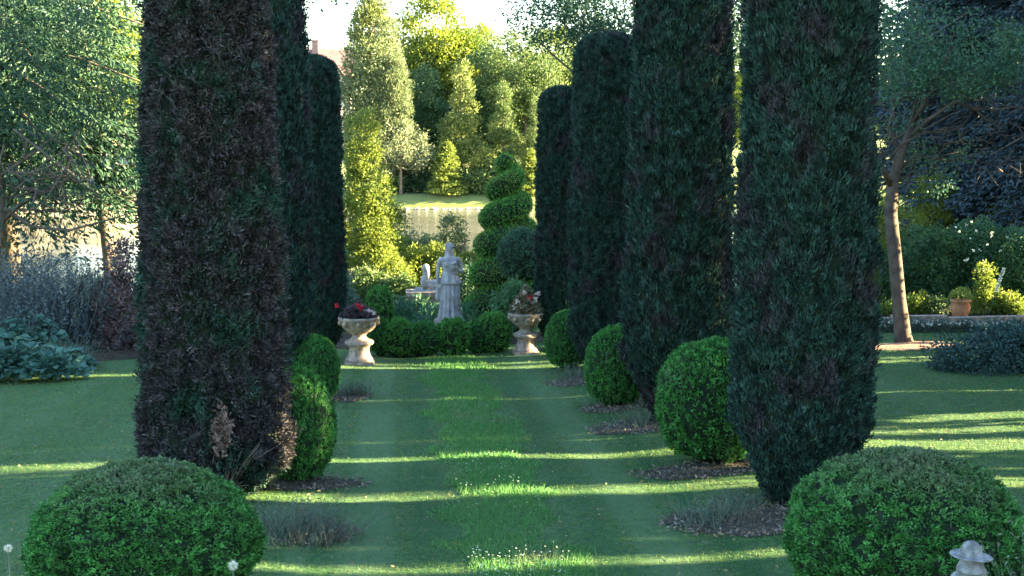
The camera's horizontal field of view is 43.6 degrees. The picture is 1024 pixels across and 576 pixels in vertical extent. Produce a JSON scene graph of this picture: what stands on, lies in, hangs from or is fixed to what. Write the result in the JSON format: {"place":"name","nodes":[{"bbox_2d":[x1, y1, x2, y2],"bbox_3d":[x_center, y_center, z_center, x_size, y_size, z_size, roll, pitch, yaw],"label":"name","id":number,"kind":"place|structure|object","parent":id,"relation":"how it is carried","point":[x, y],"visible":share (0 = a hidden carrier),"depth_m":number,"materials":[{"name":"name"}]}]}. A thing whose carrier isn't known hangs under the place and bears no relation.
{"place":"outdoors","nodes":[
{"label":"outdoors","id":0,"kind":"place"},
{"bbox_2d":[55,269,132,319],"bbox_3d":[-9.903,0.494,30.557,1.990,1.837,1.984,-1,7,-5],"label":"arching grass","id":1,"kind":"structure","parent":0,"point":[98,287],"depth_m":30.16,"materials":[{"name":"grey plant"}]},
{"bbox_2d":[11,0,909,101],"label":"sky","id":2,"kind":"structure","parent":0,"point":[328,28],"materials":[{"name":"white"}]},
{"bbox_2d":[20,206,960,294],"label":"pond water","id":3,"kind":"structure","parent":0,"point":[427,220],"depth_m":78.12,"materials":[{"name":"liquid"}]},
{"bbox_2d":[0,113,1023,575],"bbox_3d":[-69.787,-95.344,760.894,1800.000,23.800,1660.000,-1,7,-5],"label":"ground","id":4,"kind":"structure","parent":0,"point":[384,447],"depth_m":18.01,"materials":[{"name":"plant"}]},
{"bbox_2d":[0,331,55,379],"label":"broad leaved plant","id":5,"kind":"object","parent":4,"relation":"on","point":[28,346],"visible":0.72,"depth_m":25.50,"materials":[{"name":"green plant"}]},
{"bbox_2d":[0,309,73,351],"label":"broad leaved plant","id":6,"kind":"object","parent":4,"relation":"on","point":[42,336],"visible":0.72,"depth_m":28.74,"materials":[{"name":"green plant"}]},
{"bbox_2d":[2,346,96,381],"bbox_3d":[-9.231,1.508,25.526,1.811,0.716,1.342,-1,7,-5],"label":"broad leaved plant","id":7,"kind":"object","parent":4,"relation":"on","point":[67,365],"visible":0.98,"depth_m":25.38,"materials":[{"name":"green plant"}]},
{"bbox_2d":[0,246,100,318],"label":"willow shrub","id":8,"kind":"object","parent":4,"relation":"on","point":[2,273],"visible":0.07,"depth_m":31.75,"materials":[{"name":"grey plant"}]},
{"bbox_2d":[0,0,135,289],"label":"tree","id":9,"kind":"object","parent":4,"relation":"on","point":[56,185],"visible":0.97,"depth_m":31.70,"materials":[{"name":"green plant"}]},
{"bbox_2d":[0,242,140,353],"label":"willow shrub","id":10,"kind":"object","parent":4,"relation":"on","point":[66,316],"visible":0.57,"depth_m":29.68,"materials":[{"name":"grey plant"}]},
{"bbox_2d":[0,0,141,307],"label":"tree","id":11,"kind":"object","parent":4,"relation":"on","point":[104,243],"visible":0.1,"depth_m":37.58,"materials":[{"name":"green plant"}]},
{"bbox_2d":[18,210,123,238],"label":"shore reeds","id":12,"kind":"object","parent":4,"relation":"on","point":[72,232],"visible":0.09,"depth_m":79.21,"materials":[{"name":"beige plant"}]},
{"bbox_2d":[0,0,143,285],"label":"tree","id":13,"kind":"object","parent":4,"relation":"on","point":[11,243],"visible":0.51,"depth_m":34.90,"materials":[{"name":"green plant"}]},
{"bbox_2d":[9,346,138,360],"bbox_3d":[-11.214,1.543,28.947,5.360,0.259,5.417,-4,8,-32],"label":"garden bed","id":14,"kind":"object","parent":4,"relation":"on","point":[118,354],"visible":0.06,"depth_m":28.88,"materials":[{"name":"soil"}]},
{"bbox_2d":[89,232,139,350],"bbox_3d":[-9.124,0.072,30.120,1.784,2.790,1.649,2,7,20],"label":"shrub","id":15,"kind":"object","parent":14,"relation":"on","point":[125,282],"visible":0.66,"depth_m":29.84,"materials":[{"name":"red plant"}]},
{"bbox_2d":[51,0,144,190],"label":"tree","id":16,"kind":"object","parent":4,"relation":"on","point":[134,42],"visible":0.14,"depth_m":98.58,"materials":[{"name":"green plant"}]},
{"bbox_2d":[19,454,269,575],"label":"box ball","id":17,"kind":"object","parent":4,"relation":"on","point":[160,515],"visible":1,"depth_m":10.51,"materials":[{"name":"green plant"}]},
{"bbox_2d":[130,0,303,497],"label":"columnar cypress","id":18,"kind":"object","parent":4,"relation":"on","point":[212,329],"visible":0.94,"depth_m":14.72,"materials":[{"name":"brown plant"}]},
{"bbox_2d":[266,0,320,366],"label":"columnar cypress","id":19,"kind":"object","parent":4,"relation":"on","point":[288,24],"visible":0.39,"depth_m":22.03,"materials":[{"name":"green plant"}]},
{"bbox_2d":[264,523,341,544],"bbox_3d":[-2.357,2.662,14.014,1.116,0.103,0.969,2,7,17],"label":"mulch patch","id":20,"kind":"object","parent":4,"relation":"on","point":[299,538],"visible":0.19,"depth_m":13.63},
{"bbox_2d":[268,508,373,551],"bbox_3d":[-2.089,2.592,13.730,1.123,0.311,1.121,6,9,41],"label":"lavender plant","id":21,"kind":"object","parent":20,"relation":"on","point":[332,533],"visible":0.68,"depth_m":13.70,"materials":[{"name":"plant"}]},
{"bbox_2d":[274,364,338,480],"bbox_3d":[-2.791,1.762,16.542,1.094,1.565,1.063,-3,7,-22],"label":"box ball","id":22,"kind":"object","parent":4,"relation":"on","point":[313,410],"visible":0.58,"depth_m":16.24,"materials":[{"name":"green plant"}]},
{"bbox_2d":[291,332,341,396],"bbox_3d":[-3.461,1.410,22.534,0.919,1.269,0.946,-2,7,-17],"label":"box ball","id":23,"kind":"object","parent":4,"relation":"on","point":[319,354],"visible":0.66,"depth_m":22.26,"materials":[{"name":"green plant"}]},
{"bbox_2d":[262,477,370,489],"bbox_3d":[-2.834,2.490,16.402,2.054,0.114,0.882,-1,7,-5],"label":"mulch patch","id":24,"kind":"object","parent":4,"relation":"on","point":[294,485],"visible":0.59,"depth_m":16.33,"materials":[{"name":"soil"}]},
{"bbox_2d":[248,488,391,552],"bbox_3d":[-2.347,2.478,13.835,2.041,0.492,1.724,-4,8,-30],"label":"lavender plant","id":25,"kind":"object","parent":4,"relation":"on","point":[273,523],"visible":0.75,"depth_m":13.79,"materials":[{"name":"plant"}]},
{"bbox_2d":[307,53,348,347],"bbox_3d":[-4.293,-1.641,27.543,1.542,6.758,1.610,-3,7,-22],"label":"columnar cypress","id":26,"kind":"object","parent":4,"relation":"on","point":[327,143],"visible":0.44,"depth_m":27.08,"materials":[{"name":"green plant"}]},
{"bbox_2d":[308,40,354,162],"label":"house","id":27,"kind":"structure","parent":4,"relation":"on","point":[334,55],"depth_m":163.70,"materials":[{"name":"tile"}]},
{"bbox_2d":[337,316,379,365],"bbox_3d":[-3.258,1.153,27.284,0.909,1.103,0.903,-1,7,-5],"label":"stone urn","id":28,"kind":"object","parent":4,"relation":"on","point":[358,343],"visible":0.92,"depth_m":27.06,"materials":[{"name":"stone"}]},
{"bbox_2d":[335,300,378,318],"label":"urn flowers","id":29,"kind":"object","parent":28,"relation":"in","point":[359,309],"visible":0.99,"depth_m":27.00,"materials":[{"name":"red plant"}]},
{"bbox_2d":[347,264,385,302],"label":"shrub","id":30,"kind":"object","parent":4,"relation":"on","point":[368,278],"visible":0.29,"depth_m":37.25,"materials":[{"name":"green plant"}]},
{"bbox_2d":[341,106,393,263],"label":"tree","id":31,"kind":"object","parent":4,"relation":"on","point":[359,175],"visible":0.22,"depth_m":40.37,"materials":[{"name":"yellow plant"}]},
{"bbox_2d":[338,0,406,164],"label":"tree","id":32,"kind":"object","parent":4,"relation":"on","point":[375,41],"visible":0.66,"depth_m":112.38,"materials":[{"name":"green plant"}]},
{"bbox_2d":[344,168,405,272],"bbox_3d":[-4.436,-1.490,39.318,2.379,4.450,2.370,5,8,35],"label":"shrub","id":33,"kind":"object","parent":4,"relation":"on","point":[365,241],"visible":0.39,"depth_m":39.06,"materials":[{"name":"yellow plant"}]},
{"bbox_2d":[366,316,388,355],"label":"box bush","id":34,"kind":"object","parent":4,"relation":"on","point":[375,335],"visible":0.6,"depth_m":28.66,"materials":[{"name":"green plant"}]},
{"bbox_2d":[357,247,419,284],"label":"shrub","id":35,"kind":"object","parent":4,"relation":"on","point":[385,263],"visible":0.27,"depth_m":38.25,"materials":[{"name":"yellow plant"}]},
{"bbox_2d":[374,45,417,192],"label":"tree","id":36,"kind":"object","parent":4,"relation":"on","point":[396,95],"visible":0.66,"depth_m":112.07,"materials":[{"name":"green plant"}]},
{"bbox_2d":[381,316,416,356],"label":"box bush","id":37,"kind":"object","parent":4,"relation":"on","point":[398,338],"visible":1,"depth_m":28.50,"materials":[{"name":"green plant"}]},
{"bbox_2d":[378,268,420,308],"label":"shrub","id":38,"kind":"object","parent":4,"relation":"on","point":[398,285],"visible":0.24,"depth_m":37.15,"materials":[{"name":"green plant"}]},
{"bbox_2d":[385,198,413,259],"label":"shrub","id":39,"kind":"object","parent":4,"relation":"on","point":[398,209],"visible":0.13,"depth_m":42.23,"materials":[{"name":"green plant"}]},
{"bbox_2d":[370,118,439,193],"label":"tree","id":40,"kind":"object","parent":4,"relation":"on","point":[423,152],"visible":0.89,"depth_m":111.44,"materials":[{"name":"green plant"}]},
{"bbox_2d":[393,293,420,324],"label":"leafy perennial","id":41,"kind":"object","parent":4,"relation":"on","point":[404,308],"visible":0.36,"depth_m":34.91,"materials":[{"name":"green plant"}]},
{"bbox_2d":[366,33,454,135],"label":"tree","id":42,"kind":"object","parent":4,"relation":"on","point":[437,79],"visible":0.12,"depth_m":122.95,"materials":[{"name":"green plant"}]},
{"bbox_2d":[397,224,439,255],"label":"shrub","id":43,"kind":"object","parent":4,"relation":"on","point":[424,241],"visible":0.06,"depth_m":45.58,"materials":[{"name":"green plant"}]},
{"bbox_2d":[404,164,436,192],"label":"bank shrub","id":44,"kind":"object","parent":4,"relation":"on","point":[425,174],"visible":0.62,"depth_m":114.14,"materials":[{"name":"green plant"}]},
{"bbox_2d":[406,264,440,316],"bbox_3d":[-2.301,0.230,36.221,1.400,1.846,0.800,-1,7,-5],"label":"sphinx statue","id":45,"kind":"object","parent":4,"relation":"on","point":[427,283],"visible":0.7,"depth_m":36.02,"materials":[{"name":"stone"}]},
{"bbox_2d":[412,319,441,356],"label":"box bush","id":46,"kind":"object","parent":4,"relation":"on","point":[427,341],"visible":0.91,"depth_m":28.63,"materials":[{"name":"green plant"}]},
{"bbox_2d":[394,63,465,169],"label":"dark tree","id":47,"kind":"object","parent":4,"relation":"on","point":[428,116],"visible":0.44,"depth_m":118.52,"materials":[{"name":"green plant"}]},
{"bbox_2d":[401,240,464,291],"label":"shrub","id":48,"kind":"object","parent":4,"relation":"on","point":[417,257],"visible":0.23,"depth_m":39.72,"materials":[{"name":"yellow plant"}]},
{"bbox_2d":[382,0,486,168],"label":"tree","id":49,"kind":"object","parent":4,"relation":"on","point":[457,42],"visible":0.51,"depth_m":123.84,"materials":[{"name":"green plant"}]},
{"bbox_2d":[336,332,543,349],"bbox_3d":[-1.352,1.225,32.145,7.671,0.248,4.263,-1,7,-5],"label":"garden bed","id":50,"kind":"object","parent":4,"relation":"on","point":[346,336],"visible":0.06,"depth_m":31.14,"materials":[{"name":"soil"}]},
{"bbox_2d":[364,284,394,323],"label":"box bush","id":51,"kind":"object","parent":50,"relation":"on","point":[379,299],"visible":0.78,"depth_m":33.57,"materials":[{"name":"green plant"}]},
{"bbox_2d":[434,243,463,325],"bbox_3d":[-1.553,0.136,31.829,0.840,2.534,0.840,-1,7,-5],"label":"statue","id":52,"kind":"object","parent":50,"relation":"on","point":[447,295],"visible":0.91,"depth_m":31.65,"materials":[{"name":"stone"}]},
{"bbox_2d":[488,273,533,335],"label":"shrub","id":53,"kind":"object","parent":50,"relation":"on","point":[503,300],"visible":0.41,"depth_m":31.68,"materials":[{"name":"green plant"}]},
{"bbox_2d":[495,226,536,282],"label":"ball topiary","id":54,"kind":"object","parent":50,"relation":"on","point":[514,254],"visible":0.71,"depth_m":31.85,"materials":[{"name":"green plant"}]},
{"bbox_2d":[425,141,467,194],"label":"golden conifer","id":55,"kind":"object","parent":4,"relation":"on","point":[446,161],"visible":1,"depth_m":111.58,"materials":[{"name":"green plant"}]},
{"bbox_2d":[433,211,470,255],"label":"shrub","id":56,"kind":"object","parent":4,"relation":"on","point":[458,236],"visible":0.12,"depth_m":43.96,"materials":[{"name":"green plant"}]},
{"bbox_2d":[437,316,472,355],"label":"box bush","id":57,"kind":"object","parent":4,"relation":"on","point":[455,334],"visible":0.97,"depth_m":28.72,"materials":[{"name":"green plant"}]},
{"bbox_2d":[426,57,497,185],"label":"slender tree","id":58,"kind":"object","parent":4,"relation":"on","point":[466,150],"visible":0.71,"depth_m":114.01,"materials":[{"name":"green plant"}]},
{"bbox_2d":[451,166,489,194],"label":"bank shrub","id":59,"kind":"object","parent":4,"relation":"on","point":[466,179],"visible":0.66,"depth_m":112.78,"materials":[{"name":"green plant"}]},
{"bbox_2d":[467,319,490,352],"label":"box bush","id":60,"kind":"object","parent":4,"relation":"on","point":[478,340],"visible":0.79,"depth_m":29.07,"materials":[{"name":"green plant"}]},
{"bbox_2d":[451,44,516,158],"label":"dark tree","id":61,"kind":"object","parent":4,"relation":"on","point":[476,59],"visible":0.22,"depth_m":121.03,"materials":[{"name":"green plant"}]},
{"bbox_2d":[453,28,534,147],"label":"tree","id":62,"kind":"object","parent":4,"relation":"on","point":[494,41],"visible":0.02,"depth_m":128.86,"materials":[{"name":"green plant"}]},
{"bbox_2d":[479,309,512,352],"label":"box bush","id":63,"kind":"object","parent":4,"relation":"on","point":[496,324],"visible":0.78,"depth_m":29.18,"materials":[{"name":"green plant"}]},
{"bbox_2d":[464,152,536,320],"bbox_3d":[-0.155,-1.163,34.559,2.379,5.014,2.436,-1,7,-5],"label":"spiral topiary","id":64,"kind":"object","parent":4,"relation":"on","point":[506,210],"visible":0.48,"depth_m":33.96,"materials":[{"name":"green plant"}]},
{"bbox_2d":[479,80,525,175],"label":"slender tree","id":65,"kind":"object","parent":4,"relation":"on","point":[505,137],"visible":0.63,"depth_m":114.03,"materials":[{"name":"green plant"}]},
{"bbox_2d":[450,402,567,575],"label":"lawn daisies","id":66,"kind":"object","parent":4,"relation":"on","point":[512,546],"visible":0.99,"depth_m":12.90,"materials":[{"name":"white plant"}]},
{"bbox_2d":[414,353,609,575],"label":"long grass","id":67,"kind":"structure","parent":4,"relation":"on","point":[452,395],"depth_m":16.51,"materials":[{"name":"plant"}]},
{"bbox_2d":[0,334,1023,575],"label":"fallen leaves","id":68,"kind":"object","parent":4,"relation":"on","point":[725,570],"visible":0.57,"depth_m":18.64,"materials":[{"name":"brown plant"}]},
{"bbox_2d":[467,26,572,159],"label":"tree","id":69,"kind":"object","parent":4,"relation":"on","point":[527,92],"visible":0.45,"depth_m":119.23,"materials":[{"name":"green plant"}]},
{"bbox_2d":[507,310,543,355],"bbox_3d":[0.313,1.055,28.909,0.838,1.017,0.833,-1,7,-5],"label":"stone urn","id":70,"kind":"object","parent":4,"relation":"on","point":[525,335],"visible":0.96,"depth_m":28.70,"materials":[{"name":"stone"}]},
{"bbox_2d":[507,282,543,314],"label":"urn flowers","id":71,"kind":"object","parent":70,"relation":"in","point":[527,298],"visible":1,"depth_m":28.63,"materials":[{"name":"multicoloured plant"}]},
{"bbox_2d":[262,375,791,543],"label":"wood chips","id":72,"kind":"object","parent":4,"relation":"on","point":[658,477],"visible":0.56,"depth_m":16.50,"materials":[{"name":"wood"}]},
{"bbox_2d":[519,147,536,194],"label":"golden conifer","id":73,"kind":"object","parent":4,"relation":"on","point":[528,165],"visible":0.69,"depth_m":112.03,"materials":[{"name":"yellow plant"}]},
{"bbox_2d":[523,97,538,150],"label":"slender tree","id":74,"kind":"object","parent":4,"relation":"on","point":[533,121],"visible":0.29,"depth_m":113.44,"materials":[{"name":"green plant"}]},
{"bbox_2d":[532,84,574,337],"bbox_3d":[1.172,-1.510,29.023,1.502,6.215,1.522,2,7,16],"label":"columnar cypress","id":75,"kind":"object","parent":4,"relation":"on","point":[554,150],"visible":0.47,"depth_m":28.51,"materials":[{"name":"green plant"}]},
{"bbox_2d":[543,308,583,368],"bbox_3d":[1.155,1.055,26.513,1.048,1.296,1.019,5,8,35],"label":"box ball","id":76,"kind":"object","parent":4,"relation":"on","point":[560,351],"visible":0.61,"depth_m":26.19,"materials":[{"name":"green plant"}]},
{"bbox_2d":[563,30,635,363],"bbox_3d":[1.867,-1.568,25.201,1.664,6.915,1.737,5,8,35],"label":"columnar cypress","id":77,"kind":"object","parent":4,"relation":"on","point":[601,63],"visible":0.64,"depth_m":24.60,"materials":[{"name":"green plant"}]},
{"bbox_2d":[583,323,640,405],"bbox_3d":[1.794,1.320,21.961,1.161,1.474,1.194,0,7,3],"label":"box ball","id":78,"kind":"object","parent":4,"relation":"on","point":[608,378],"visible":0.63,"depth_m":21.59,"materials":[{"name":"green plant"}]},
{"bbox_2d":[493,0,744,76],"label":"tree","id":79,"kind":"object","parent":4,"relation":"on","point":[571,16],"visible":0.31,"depth_m":38.59,"materials":[{"name":"green plant"}]},
{"bbox_2d":[594,418,659,434],"bbox_3d":[2.068,2.153,20.143,1.676,0.135,1.057,-1,7,-5],"label":"mulch patch","id":80,"kind":"object","parent":4,"relation":"on","point":[633,428],"visible":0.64,"depth_m":19.96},
{"bbox_2d":[606,402,657,428],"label":"lavender plant","id":81,"kind":"object","parent":4,"relation":"on","point":[638,415],"visible":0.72,"depth_m":20.34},
{"bbox_2d":[617,0,739,416],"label":"columnar cypress","id":82,"kind":"object","parent":4,"relation":"on","point":[678,284],"visible":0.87,"depth_m":19.45,"materials":[{"name":"green plant"}]},
{"bbox_2d":[647,462,752,479],"bbox_3d":[2.700,2.389,16.861,1.899,0.112,0.865,-1,7,-5],"label":"mulch patch","id":83,"kind":"object","parent":4,"relation":"on","point":[713,466],"visible":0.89,"depth_m":16.75,"materials":[{"name":"soil"}]},
{"bbox_2d":[654,335,746,465],"bbox_3d":[2.739,1.506,17.297,1.706,1.783,1.658,-4,8,-30],"label":"box ball","id":84,"kind":"object","parent":4,"relation":"on","point":[691,400],"visible":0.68,"depth_m":16.79,"materials":[{"name":"green plant"}]},
{"bbox_2d":[647,487,782,534],"bbox_3d":[2.274,2.456,14.485,1.459,0.374,1.305,3,8,27],"label":"lavender plant","id":85,"kind":"object","parent":4,"relation":"on","point":[703,516],"visible":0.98,"depth_m":14.38,"materials":[{"name":"plant"}]},
{"bbox_2d":[659,506,788,536],"bbox_3d":[2.635,2.607,14.301,1.973,0.084,1.181,-1,7,-5],"label":"mulch patch","id":86,"kind":"object","parent":4,"relation":"on","point":[759,526],"visible":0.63,"depth_m":14.14,"materials":[{"name":"wood"}]},
{"bbox_2d":[706,481,785,517],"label":"lavender plant","id":87,"kind":"object","parent":4,"relation":"on","point":[751,497],"visible":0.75,"depth_m":14.96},
{"bbox_2d":[721,0,887,504],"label":"columnar cypress","id":88,"kind":"object","parent":4,"relation":"on","point":[803,365],"visible":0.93,"depth_m":14.20,"materials":[{"name":"green plant"}]},
{"bbox_2d":[778,444,1023,575],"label":"box ball","id":89,"kind":"object","parent":4,"relation":"on","point":[896,510],"visible":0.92,"depth_m":10.16,"materials":[{"name":"green plant"}]},
{"bbox_2d":[875,341,950,350],"bbox_3d":[9.321,1.353,30.073,2.744,0.121,1.666,-1,7,-5],"label":"mulch patch","id":90,"kind":"object","parent":4,"relation":"on","point":[914,345],"visible":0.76,"depth_m":29.81,"materials":[{"name":"brown wood"}]},
{"bbox_2d":[904,166,959,242],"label":"border shrub","id":91,"kind":"object","parent":4,"relation":"on","point":[922,213],"visible":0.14,"depth_m":48.28,"materials":[{"name":"green plant"}]},
{"bbox_2d":[872,0,1008,225],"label":"tree","id":92,"kind":"object","parent":4,"relation":"on","point":[882,100],"visible":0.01,"depth_m":60.05,"materials":[{"name":"green plant"}]},
{"bbox_2d":[877,299,1013,316],"bbox_3d":[13.652,0.663,38.453,12.848,0.201,7.216,-1,7,-5],"label":"garden bed","id":93,"kind":"object","parent":4,"relation":"on","point":[972,314],"visible":0.03,"depth_m":37.00,"materials":[{"name":"soil"}]},
{"bbox_2d":[870,189,913,299],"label":"border shrub","id":94,"kind":"object","parent":93,"relation":"on","point":[881,222],"visible":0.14,"depth_m":41.02,"materials":[{"name":"green plant"}]},
{"bbox_2d":[887,289,933,314],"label":"border shrub","id":95,"kind":"object","parent":93,"relation":"on","point":[913,307],"visible":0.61,"depth_m":36.87,"materials":[{"name":"green plant"}]},
{"bbox_2d":[873,223,970,302],"bbox_3d":[12.860,-0.700,40.056,2.974,2.726,2.644,-1,7,-5],"label":"border shrub","id":96,"kind":"object","parent":93,"relation":"on","point":[915,257],"visible":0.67,"depth_m":39.44,"materials":[{"name":"green plant"}]},
{"bbox_2d":[916,292,951,315],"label":"border shrub","id":97,"kind":"object","parent":93,"relation":"on","point":[936,305],"visible":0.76,"depth_m":36.80,"materials":[{"name":"green plant"}]},
{"bbox_2d":[920,214,1023,304],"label":"border shrub","id":98,"kind":"object","parent":93,"relation":"on","point":[963,242],"visible":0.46,"depth_m":39.08,"materials":[{"name":"green plant"}]},
{"bbox_2d":[968,259,1004,315],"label":"border shrub","id":99,"kind":"object","parent":93,"relation":"on","point":[985,294],"visible":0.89,"depth_m":36.96,"materials":[{"name":"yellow plant"}]},
{"bbox_2d":[975,224,1023,303],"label":"border shrub","id":100,"kind":"object","parent":93,"relation":"on","point":[1016,267],"visible":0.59,"depth_m":38.27,"materials":[{"name":"green plant"}]},
{"bbox_2d":[990,289,1023,314],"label":"border shrub","id":101,"kind":"object","parent":93,"relation":"on","point":[1010,303],"visible":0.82,"depth_m":36.81,"materials":[{"name":"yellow plant"}]},
{"bbox_2d":[872,0,1023,259],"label":"tree","id":102,"kind":"object","parent":4,"relation":"on","point":[996,6],"visible":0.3,"depth_m":49.79,"materials":[{"name":"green plant"}]},
{"bbox_2d":[873,0,1023,342],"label":"garden tree","id":103,"kind":"object","parent":4,"relation":"on","point":[919,75],"visible":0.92,"depth_m":29.76,"materials":[{"name":"green plant"}]},
{"bbox_2d":[879,315,1023,322],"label":"stone edging","id":104,"kind":"object","parent":4,"relation":"on","point":[976,318],"visible":0.28,"depth_m":35.32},
{"bbox_2d":[916,317,1023,376],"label":"shrub","id":105,"kind":"object","parent":4,"relation":"on","point":[993,354],"visible":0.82,"depth_m":26.27,"materials":[{"name":"green plant"}]},
{"bbox_2d":[950,540,992,575],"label":"hatted ornament","id":106,"kind":"object","parent":4,"relation":"on","point":[971,555],"visible":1,"depth_m":8.85,"materials":[{"name":"grey stone"}]},
{"bbox_2d":[938,0,1023,246],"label":"blue spruce","id":107,"kind":"object","parent":4,"relation":"on","point":[1016,116],"visible":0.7,"depth_m":45.66,"materials":[{"name":"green plant"}]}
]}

